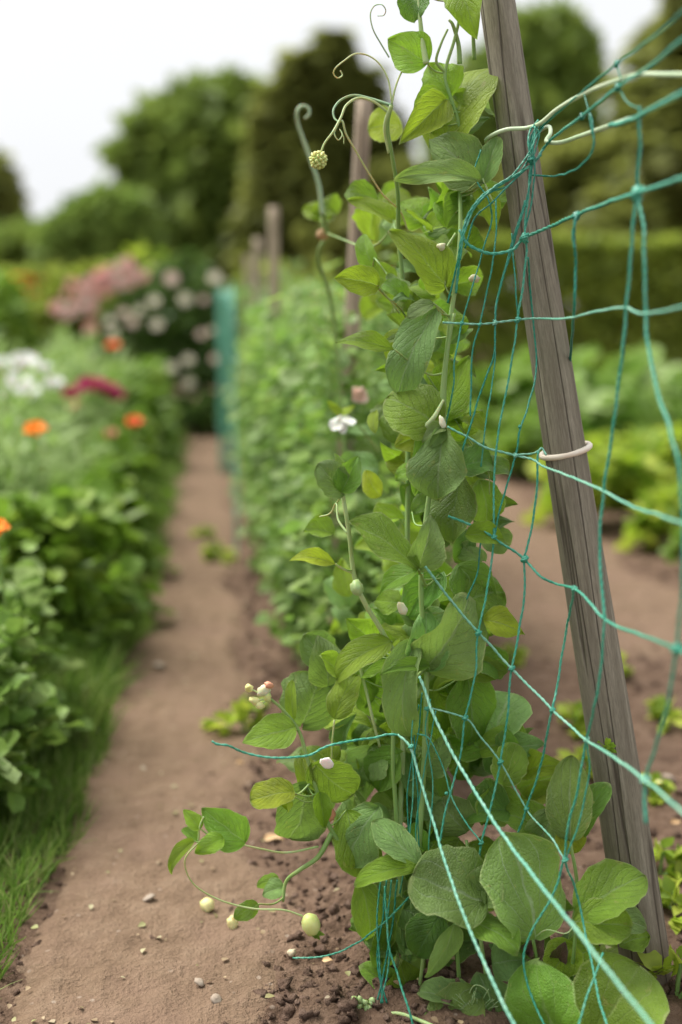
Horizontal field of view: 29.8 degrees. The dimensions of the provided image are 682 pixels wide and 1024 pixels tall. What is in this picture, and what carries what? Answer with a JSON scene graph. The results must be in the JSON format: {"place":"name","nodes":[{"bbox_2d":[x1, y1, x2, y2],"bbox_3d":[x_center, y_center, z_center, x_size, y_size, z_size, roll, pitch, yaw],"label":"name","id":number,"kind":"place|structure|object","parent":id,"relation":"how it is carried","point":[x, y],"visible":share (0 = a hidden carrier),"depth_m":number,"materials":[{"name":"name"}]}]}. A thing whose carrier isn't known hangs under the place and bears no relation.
{"place":"outdoors","nodes":[
{"label":"outdoors","id":0,"kind":"place"},
{"bbox_2d":[12,430,313,1023],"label":"path","id":1,"kind":"structure","parent":0,"point":[84,955],"depth_m":1.73,"materials":[{"name":"soil"}]},
{"bbox_2d":[178,390,223,436],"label":"leafy clump","id":2,"kind":"object","parent":1,"relation":"on","point":[200,412],"visible":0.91,"depth_m":7.01,"materials":[{"name":"green plant"}]},
{"bbox_2d":[199,540,236,564],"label":"weed","id":3,"kind":"object","parent":1,"relation":"on","point":[210,553],"visible":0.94,"depth_m":3.67,"materials":[{"name":"green plant"}]},
{"bbox_2d":[228,283,237,558],"bbox_3d":[-0.381,-0.399,4.514,0.014,0.786,1.872,-1,9,-5],"label":"garden net","id":4,"kind":"object","parent":1,"relation":"on","point":[232,323],"visible":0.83,"depth_m":4.04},
{"bbox_2d":[199,692,268,734],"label":"weed","id":5,"kind":"object","parent":1,"relation":"on","point":[242,708],"visible":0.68,"depth_m":2.22,"materials":[{"name":"green plant"}]},
{"bbox_2d":[7,519,610,1023],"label":"pebbles","id":6,"kind":"object","parent":1,"relation":"on","point":[435,1019],"visible":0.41,"depth_m":1.53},
{"bbox_2d":[0,0,659,303],"label":"sky","id":7,"kind":"structure","parent":0,"point":[66,65],"materials":[{"name":"white"}]},
{"bbox_2d":[0,304,681,1023],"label":"ground","id":8,"kind":"structure","parent":0,"point":[542,674],"depth_m":1.88,"materials":[{"name":"soil"}]},
{"bbox_2d":[0,149,35,222],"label":"broadleaf tree","id":9,"kind":"object","parent":8,"relation":"on","point":[14,196],"visible":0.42,"depth_m":34.07,"materials":[{"name":"green plant"}]},
{"bbox_2d":[4,372,33,387],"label":"white flower","id":10,"kind":"object","parent":8,"relation":"on","point":[12,379],"visible":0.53,"depth_m":4.02,"materials":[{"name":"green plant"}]},
{"bbox_2d":[0,212,39,271],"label":"broadleaf tree","id":11,"kind":"object","parent":8,"relation":"on","point":[15,240],"visible":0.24,"depth_m":26.25,"materials":[{"name":"green plant"}]},
{"bbox_2d":[7,352,39,370],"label":"white flower","id":12,"kind":"object","parent":8,"relation":"on","point":[23,361],"visible":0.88,"depth_m":4.10,"materials":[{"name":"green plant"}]},
{"bbox_2d":[0,269,56,378],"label":"leafy shrub","id":13,"kind":"object","parent":8,"relation":"on","point":[16,324],"visible":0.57,"depth_m":7.31,"materials":[{"name":"green plant"}]},
{"bbox_2d":[24,421,47,499],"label":"poppy","id":14,"kind":"object","parent":8,"relation":"on","point":[36,428],"visible":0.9,"depth_m":2.97,"materials":[{"name":"orange plant"}]},
{"bbox_2d":[0,262,76,297],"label":"hedge","id":15,"kind":"object","parent":8,"relation":"on","point":[39,272],"visible":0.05,"depth_m":10.15,"materials":[{"name":"green plant"}]},
{"bbox_2d":[0,606,85,815],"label":"leafy plant","id":16,"kind":"object","parent":8,"relation":"on","point":[38,714],"visible":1,"depth_m":1.84,"materials":[{"name":"green plant"}]},
{"bbox_2d":[0,540,93,754],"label":"leafy plant","id":17,"kind":"object","parent":8,"relation":"on","point":[28,595],"visible":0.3,"depth_m":2.14,"materials":[{"name":"green plant"}]},
{"bbox_2d":[41,376,63,450],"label":"white flower","id":18,"kind":"object","parent":8,"relation":"on","point":[56,381],"visible":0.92,"depth_m":4.13,"materials":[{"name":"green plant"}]},
{"bbox_2d":[0,391,108,491],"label":"feathery plant","id":19,"kind":"object","parent":8,"relation":"on","point":[49,438],"visible":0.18,"depth_m":3.24,"materials":[{"name":"green plant"}]},
{"bbox_2d":[0,341,110,490],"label":"feathery plant","id":20,"kind":"object","parent":8,"relation":"on","point":[57,402],"visible":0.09,"depth_m":4.31,"materials":[{"name":"green plant"}]},
{"bbox_2d":[0,359,130,489],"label":"feathery plant","id":21,"kind":"object","parent":8,"relation":"on","point":[10,401],"visible":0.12,"depth_m":3.65,"materials":[{"name":"green plant"}]},
{"bbox_2d":[0,476,144,684],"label":"leafy plant","id":22,"kind":"object","parent":8,"relation":"on","point":[65,553],"visible":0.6,"depth_m":2.61,"materials":[{"name":"green plant"}]},
{"bbox_2d":[31,322,116,384],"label":"feathery plant","id":23,"kind":"object","parent":8,"relation":"on","point":[61,334],"visible":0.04,"depth_m":6.38,"materials":[{"name":"green plant"}]},
{"bbox_2d":[0,403,152,575],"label":"feathery plant","id":24,"kind":"object","parent":8,"relation":"on","point":[61,472],"visible":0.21,"depth_m":3.04,"materials":[{"name":"green plant"}]},
{"bbox_2d":[28,256,149,369],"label":"rose bush","id":25,"kind":"object","parent":8,"relation":"on","point":[74,301],"visible":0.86,"depth_m":7.35,"materials":[{"name":"pink plant"}]},
{"bbox_2d":[83,377,109,444],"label":"magenta flower","id":26,"kind":"object","parent":8,"relation":"on","point":[96,384],"visible":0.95,"depth_m":4.01,"materials":[{"name":"pink plant"}]},
{"bbox_2d":[0,424,197,988],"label":"grass","id":27,"kind":"structure","parent":8,"relation":"on","point":[109,664],"depth_m":2.06,"materials":[{"name":"plant"}]},
{"bbox_2d":[27,175,171,268],"bbox_3d":[-4.737,-4.896,25.217,2.810,3.356,2.146,-1,9,-5],"label":"broadleaf tree","id":28,"kind":"object","parent":8,"relation":"on","point":[98,220],"visible":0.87,"depth_m":24.56,"materials":[{"name":"green plant"}]},
{"bbox_2d":[34,334,165,481],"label":"feathery plant","id":29,"kind":"object","parent":8,"relation":"on","point":[64,354],"visible":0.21,"depth_m":4.95,"materials":[{"name":"green plant"}]},
{"bbox_2d":[31,326,171,428],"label":"feathery plant","id":30,"kind":"object","parent":8,"relation":"on","point":[130,371],"visible":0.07,"depth_m":5.76,"materials":[{"name":"green plant"}]},
{"bbox_2d":[99,382,120,446],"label":"magenta flower","id":31,"kind":"object","parent":8,"relation":"on","point":[113,388],"visible":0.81,"depth_m":4.04,"materials":[{"name":"pink plant"}]},
{"bbox_2d":[48,468,175,630],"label":"leafy plant","id":32,"kind":"object","parent":8,"relation":"on","point":[119,525],"visible":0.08,"depth_m":2.97,"materials":[{"name":"green plant"}]},
{"bbox_2d":[66,440,165,534],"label":"leafy plant","id":33,"kind":"object","parent":8,"relation":"on","point":[128,469],"visible":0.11,"depth_m":3.98,"materials":[{"name":"green plant"}]},
{"bbox_2d":[65,454,179,582],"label":"leafy plant","id":34,"kind":"object","parent":8,"relation":"on","point":[118,477],"visible":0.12,"depth_m":3.49,"materials":[{"name":"green plant"}]},
{"bbox_2d":[95,406,165,491],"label":"leafy plant","id":35,"kind":"object","parent":8,"relation":"on","point":[144,433],"visible":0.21,"depth_m":5.03,"materials":[{"name":"green plant"}]},
{"bbox_2d":[85,421,179,515],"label":"leafy plant","id":36,"kind":"object","parent":8,"relation":"on","point":[125,436],"visible":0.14,"depth_m":4.48,"materials":[{"name":"green plant"}]},
{"bbox_2d":[97,355,179,445],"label":"leafy plant","id":37,"kind":"object","parent":8,"relation":"on","point":[152,371],"visible":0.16,"depth_m":6.45,"materials":[{"name":"green plant"}]},
{"bbox_2d":[97,373,185,458],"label":"leafy plant","id":38,"kind":"object","parent":8,"relation":"on","point":[145,397],"visible":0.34,"depth_m":5.70,"materials":[{"name":"green plant"}]},
{"bbox_2d":[81,248,237,396],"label":"rose bush","id":39,"kind":"object","parent":8,"relation":"on","point":[153,315],"visible":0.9,"depth_m":7.26,"materials":[{"name":"green plant"}]},
{"bbox_2d":[101,236,239,386],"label":"lime shrub","id":40,"kind":"object","parent":8,"relation":"on","point":[140,250],"depth_m":8.11,"materials":[{"name":"green plant"}]},
{"bbox_2d":[158,391,192,426],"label":"leafy clump","id":41,"kind":"object","parent":8,"relation":"on","point":[182,397],"visible":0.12,"depth_m":7.04,"materials":[{"name":"green plant"}]},
{"bbox_2d":[90,61,272,283],"bbox_3d":[-2.974,-6.995,29.119,5.372,6.223,4.320,-1,9,-5],"label":"broadleaf tree","id":42,"kind":"object","parent":8,"relation":"on","point":[175,149],"visible":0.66,"depth_m":28.01,"materials":[{"name":"green plant"}]},
{"bbox_2d":[216,290,235,474],"bbox_3d":[-0.499,-0.562,5.563,0.088,0.791,0.312,-1,9,-5],"label":"netting bundle","id":43,"kind":"object","parent":8,"relation":"on","point":[222,333],"visible":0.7,"depth_m":5.48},
{"bbox_2d":[195,276,282,396],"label":"leafy shrub","id":44,"kind":"object","parent":8,"relation":"on","point":[239,307],"visible":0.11,"depth_m":7.80,"materials":[{"name":"green plant"}]},
{"bbox_2d":[245,256,251,335],"bbox_3d":[-0.443,-0.718,6.150,0.037,1.007,0.039,-1,9,-5],"label":"wooden stake","id":45,"kind":"object","parent":8,"relation":"on","point":[247,272],"visible":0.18,"depth_m":6.07,"materials":[{"name":"brown wood"}]},
{"bbox_2d":[254,238,261,367],"bbox_3d":[-0.317,-0.537,4.970,0.039,1.034,0.037,-1,9,-5],"label":"wooden stake","id":46,"kind":"object","parent":8,"relation":"on","point":[257,267],"visible":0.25,"depth_m":4.89,"materials":[{"name":"brown wood"}]},
{"bbox_2d":[228,308,291,521],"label":"pea plant","id":47,"kind":"object","parent":8,"relation":"on","point":[232,490],"visible":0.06,"depth_m":4.10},
{"bbox_2d":[223,289,308,506],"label":"pea plant","id":48,"kind":"object","parent":8,"relation":"on","point":[228,389],"visible":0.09,"depth_m":4.37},
{"bbox_2d":[234,297,308,539],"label":"pea plant","id":49,"kind":"object","parent":8,"relation":"on","point":[257,310],"visible":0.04,"depth_m":3.63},
{"bbox_2d":[268,206,278,388],"bbox_3d":[-0.197,-0.358,3.790,0.038,1.067,0.039,-1,9,-5],"label":"wooden stake","id":50,"kind":"object","parent":8,"relation":"on","point":[273,216],"visible":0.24,"depth_m":3.71,"materials":[{"name":"brown wood"}]},
{"bbox_2d":[225,285,327,541],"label":"pea plant","id":51,"kind":"object","parent":8,"relation":"on","point":[231,400],"visible":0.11,"depth_m":3.79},
{"bbox_2d":[235,260,319,404],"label":"pea plant","id":52,"kind":"object","parent":8,"relation":"on","point":[283,274],"visible":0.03,"depth_m":4.96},
{"bbox_2d":[224,257,343,300],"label":"leafy shrub","id":53,"kind":"object","parent":8,"relation":"on","point":[265,272],"visible":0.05,"depth_m":8.86,"materials":[{"name":"green plant"}]},
{"bbox_2d":[237,290,334,592],"bbox_3d":[-0.127,-0.165,3.174,0.279,0.766,0.530,0,9,-2],"label":"pea plant","id":54,"kind":"object","parent":8,"relation":"on","point":[251,452],"visible":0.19,"depth_m":3.09,"materials":[{"name":"green plant"}]},
{"bbox_2d":[227,281,345,593],"bbox_3d":[-0.139,-0.206,3.369,0.319,0.789,0.429,-1,9,-5],"label":"pea plant","id":55,"kind":"object","parent":8,"relation":"on","point":[247,425],"visible":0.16,"depth_m":3.27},
{"bbox_2d":[254,373,350,670],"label":"pea plant","id":56,"kind":"object","parent":8,"relation":"on","point":[285,574],"visible":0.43,"depth_m":2.54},
{"bbox_2d":[168,671,442,1023],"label":"pea plant","id":57,"kind":"object","parent":8,"relation":"on","point":[363,834],"visible":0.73,"depth_m":1.38,"materials":[{"name":"green plant"}]},
{"bbox_2d":[246,289,376,626],"bbox_3d":[-0.071,-0.134,3.000,0.312,0.774,0.421,-2,10,-10],"label":"pea plant","id":58,"kind":"object","parent":8,"relation":"on","point":[264,448],"visible":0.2,"depth_m":2.90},
{"bbox_2d":[266,265,362,425],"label":"pea plant","id":59,"kind":"object","parent":8,"relation":"on","point":[299,293],"visible":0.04,"depth_m":3.41,"materials":[{"name":"green plant"}]},
{"bbox_2d":[220,26,418,320],"bbox_3d":[-0.306,-6.598,26.370,4.413,6.455,3.905,-6,11,-32],"label":"conifer tree","id":60,"kind":"object","parent":8,"relation":"on","point":[275,169],"visible":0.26,"depth_m":25.61,"materials":[{"name":"green plant"}]},
{"bbox_2d":[282,325,371,576],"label":"pea plant","id":61,"kind":"object","parent":8,"relation":"on","point":[287,339],"visible":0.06,"depth_m":2.80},
{"bbox_2d":[264,284,400,664],"bbox_3d":[0.014,-0.045,2.432,0.310,0.767,0.417,-1,9,-5],"label":"pea plant","id":62,"kind":"object","parent":8,"relation":"on","point":[279,322],"visible":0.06,"depth_m":2.45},
{"bbox_2d":[274,290,404,730],"bbox_3d":[0.015,-0.007,2.233,0.273,0.750,0.519,-1,9,-5],"label":"pea plant","id":63,"kind":"object","parent":8,"relation":"on","point":[358,502],"visible":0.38,"depth_m":2.18,"materials":[{"name":"green plant"}]},
{"bbox_2d":[0,533,681,1023],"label":"soil crumbs","id":64,"kind":"object","parent":8,"relation":"on","point":[344,1005],"visible":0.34,"depth_m":1.54,"materials":[{"name":"soil"}]},
{"bbox_2d":[327,99,371,623],"bbox_3d":[0.009,-0.141,2.268,0.034,1.139,0.034,2,9,-6],"label":"wooden stake","id":65,"kind":"object","parent":8,"relation":"on","point":[361,133],"visible":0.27,"depth_m":2.20,"materials":[{"name":"brown wood"}]},
{"bbox_2d":[276,453,452,966],"bbox_3d":[0.040,0.248,1.470,0.224,0.650,0.218,-1,9,-5],"label":"pea plant","id":66,"kind":"object","parent":8,"relation":"on","point":[350,672],"visible":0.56,"depth_m":1.40,"materials":[{"name":"green plant"}]},
{"bbox_2d":[360,311,398,442],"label":"pea plant","id":67,"kind":"object","parent":8,"relation":"on","point":[375,356],"visible":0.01,"depth_m":3.48,"materials":[{"name":"green plant"}]},
{"bbox_2d":[295,4,470,633],"bbox_3d":[0.062,-0.013,1.758,0.251,1.186,0.707,-1,9,-5],"label":"pea plant","id":68,"kind":"object","parent":8,"relation":"on","point":[375,217],"visible":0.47,"depth_m":1.56,"materials":[{"name":"green plant"}]},
{"bbox_2d":[327,401,379,453],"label":"pea flower","id":69,"kind":"object","parent":68,"relation":"attached to","point":[342,421],"visible":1,"depth_m":1.74,"materials":[{"name":"white plant"}]},
{"bbox_2d":[324,252,452,552],"bbox_3d":[0.141,-0.140,2.811,0.346,0.856,0.466,-2,10,-12],"label":"pea plant","id":70,"kind":"object","parent":8,"relation":"on","point":[386,320],"visible":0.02,"depth_m":2.81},
{"bbox_2d":[355,479,430,742],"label":"pea plant","id":71,"kind":"object","parent":8,"relation":"on","point":[369,568],"visible":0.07,"depth_m":1.99,"materials":[{"name":"green plant"}]},
{"bbox_2d":[291,147,510,282],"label":"leaves","id":72,"kind":"object","parent":8,"relation":"on","point":[335,249],"visible":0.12,"depth_m":24.89,"materials":[{"name":"green plant"}]},
{"bbox_2d":[368,391,455,595],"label":"pea plant","id":73,"kind":"object","parent":8,"relation":"on","point":[379,457],"visible":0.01,"depth_m":2.42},
{"bbox_2d":[334,0,532,962],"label":"pea plant","id":74,"kind":"object","parent":8,"relation":"on","point":[442,473],"visible":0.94,"depth_m":1.37,"materials":[{"name":"green plant"}]},
{"bbox_2d":[451,358,517,409],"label":"green vegetable plant","id":75,"kind":"object","parent":8,"relation":"on","point":[503,365],"visible":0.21,"depth_m":6.79,"materials":[{"name":"green plant"}]},
{"bbox_2d":[465,401,512,445],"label":"green vegetable plant","id":76,"kind":"object","parent":8,"relation":"on","point":[489,418],"visible":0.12,"depth_m":5.88,"materials":[{"name":"green plant"}]},
{"bbox_2d":[472,406,542,478],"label":"green vegetable plant","id":77,"kind":"object","parent":8,"relation":"on","point":[530,439],"visible":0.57,"depth_m":5.31,"materials":[{"name":"green plant"}]},
{"bbox_2d":[419,0,610,323],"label":"broadleaf tree","id":78,"kind":"object","parent":8,"relation":"on","point":[566,57],"visible":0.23,"depth_m":30.39,"materials":[{"name":"green plant"}]},
{"bbox_2d":[503,642,529,667],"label":"weed","id":79,"kind":"object","parent":8,"relation":"on","point":[520,656],"visible":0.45,"depth_m":2.65,"materials":[{"name":"green plant"}]},
{"bbox_2d":[372,225,681,379],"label":"hedge","id":80,"kind":"object","parent":8,"relation":"on","point":[602,266],"visible":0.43,"depth_m":8.67,"materials":[{"name":"green plant"}]},
{"bbox_2d":[386,689,669,1023],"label":"pea plant","id":81,"kind":"object","parent":8,"relation":"on","point":[499,880],"visible":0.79,"depth_m":1.33,"materials":[{"name":"green plant"}]},
{"bbox_2d":[484,349,609,435],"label":"cabbage plant","id":82,"kind":"object","parent":8,"relation":"on","point":[521,384],"visible":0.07,"depth_m":5.93,"materials":[{"name":"green plant"}]},
{"bbox_2d":[492,344,608,408],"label":"green vegetable plant","id":83,"kind":"object","parent":8,"relation":"on","point":[584,361],"visible":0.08,"depth_m":6.97,"materials":[{"name":"green plant"}]},
{"bbox_2d":[556,700,585,740],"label":"weed","id":84,"kind":"object","parent":8,"relation":"on","point":[574,716],"visible":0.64,"depth_m":2.21,"materials":[{"name":"green plant"}]},
{"bbox_2d":[494,370,648,475],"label":"cabbage plant","id":85,"kind":"object","parent":8,"relation":"on","point":[597,408],"visible":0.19,"depth_m":5.30,"materials":[{"name":"green plant"}]},
{"bbox_2d":[555,745,592,777],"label":"weed","id":86,"kind":"object","parent":8,"relation":"on","point":[563,753],"visible":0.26,"depth_m":2.03,"materials":[{"name":"green plant"}]},
{"bbox_2d":[480,0,672,984],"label":"wooden stake","id":87,"kind":"object","parent":8,"relation":"on","point":[626,834],"visible":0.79,"depth_m":1.40,"materials":[{"name":"brown wood"}]},
{"bbox_2d":[539,441,592,460],"bbox_3d":[0.249,-0.068,1.419,0.059,0.020,0.061,-1,9,-5],"label":"cane tie","id":88,"kind":"object","parent":87,"relation":"attached to","point":[582,450],"visible":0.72,"depth_m":1.39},
{"bbox_2d":[484,72,681,144],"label":"tying cord","id":89,"kind":"object","parent":87,"relation":"attached to","point":[586,92],"visible":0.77,"depth_m":1.26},
{"bbox_2d":[211,10,681,1023],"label":"garden net","id":90,"kind":"object","parent":89,"relation":"hanging from","point":[637,192],"visible":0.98,"depth_m":1.30,"materials":[{"name":"plastic"}]},
{"bbox_2d":[526,430,636,493],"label":"lime leaf plant","id":91,"kind":"object","parent":8,"relation":"on","point":[598,439],"visible":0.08,"depth_m":4.68,"materials":[{"name":"green plant"}]},
{"bbox_2d":[538,120,631,235],"bbox_3d":[5.883,-6.025,27.037,5.062,4.986,3.585,-1,9,-5],"label":"broadleaf tree","id":92,"kind":"object","parent":8,"relation":"on","point":[562,193],"visible":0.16,"depth_m":26.07,"materials":[{"name":"green plant"}]},
{"bbox_2d":[521,436,678,525],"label":"lime leaf plant","id":93,"kind":"object","parent":8,"relation":"on","point":[633,468],"visible":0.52,"depth_m":4.16,"materials":[{"name":"green plant"}]},
{"bbox_2d":[562,0,681,333],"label":"conifer tree","id":94,"kind":"object","parent":8,"relation":"on","point":[661,155],"visible":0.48,"depth_m":23.41,"materials":[{"name":"green plant"}]},
{"bbox_2d":[598,343,669,373],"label":"green vegetable plant","id":95,"kind":"object","parent":8,"relation":"on","point":[609,363],"depth_m":7.19,"materials":[{"name":"green plant"}]},
{"bbox_2d":[591,371,681,435],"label":"cabbage plant","id":96,"kind":"object","parent":8,"relation":"on","point":[651,414],"visible":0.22,"depth_m":5.47,"materials":[{"name":"green plant"}]},
{"bbox_2d":[605,345,681,390],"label":"cabbage plant","id":97,"kind":"object","parent":8,"relation":"on","point":[637,370],"visible":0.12,"depth_m":6.27,"materials":[{"name":"green plant"}]},
{"bbox_2d":[614,479,681,550],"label":"lime leaf plant","id":98,"kind":"object","parent":8,"relation":"on","point":[646,527],"visible":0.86,"depth_m":3.85,"materials":[{"name":"green plant"}]},
{"bbox_2d":[622,430,681,513],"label":"lime leaf plant","id":99,"kind":"object","parent":8,"relation":"on","point":[662,447],"visible":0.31,"depth_m":4.34,"materials":[{"name":"green plant"}]},
{"bbox_2d":[625,423,681,440],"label":"lime leaf plant","id":100,"kind":"object","parent":8,"relation":"on","point":[676,426],"visible":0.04,"depth_m":4.84,"materials":[{"name":"green plant"}]},
{"bbox_2d":[641,771,675,806],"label":"weed","id":101,"kind":"object","parent":8,"relation":"on","point":[667,787],"visible":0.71,"depth_m":1.93,"materials":[{"name":"green plant"}]},
{"bbox_2d":[636,945,681,998],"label":"weed","id":102,"kind":"object","parent":8,"relation":"on","point":[652,961],"visible":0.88,"depth_m":1.40,"materials":[{"name":"green plant"}]},
{"bbox_2d":[643,694,681,733],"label":"weed","id":103,"kind":"object","parent":8,"relation":"on","point":[656,708],"visible":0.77,"depth_m":2.27,"materials":[{"name":"green plant"}]},
{"bbox_2d":[653,837,681,883],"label":"weed","id":104,"kind":"object","parent":8,"relation":"on","point":[673,871],"visible":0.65,"depth_m":1.69,"materials":[{"name":"green plant"}]},
{"bbox_2d":[658,875,681,934],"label":"weed","id":105,"kind":"object","parent":8,"relation":"on","point":[671,895],"visible":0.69,"depth_m":1.58,"materials":[{"name":"green plant"}]},
{"bbox_2d":[660,526,681,562],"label":"green vegetable plant","id":106,"kind":"object","parent":8,"relation":"on","point":[671,556],"visible":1,"depth_m":3.57,"materials":[{"name":"green plant"}]},
{"bbox_2d":[445,474,681,659],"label":"side path","id":107,"kind":"structure","parent":0,"point":[545,615],"depth_m":3.24,"materials":[{"name":"soil"}]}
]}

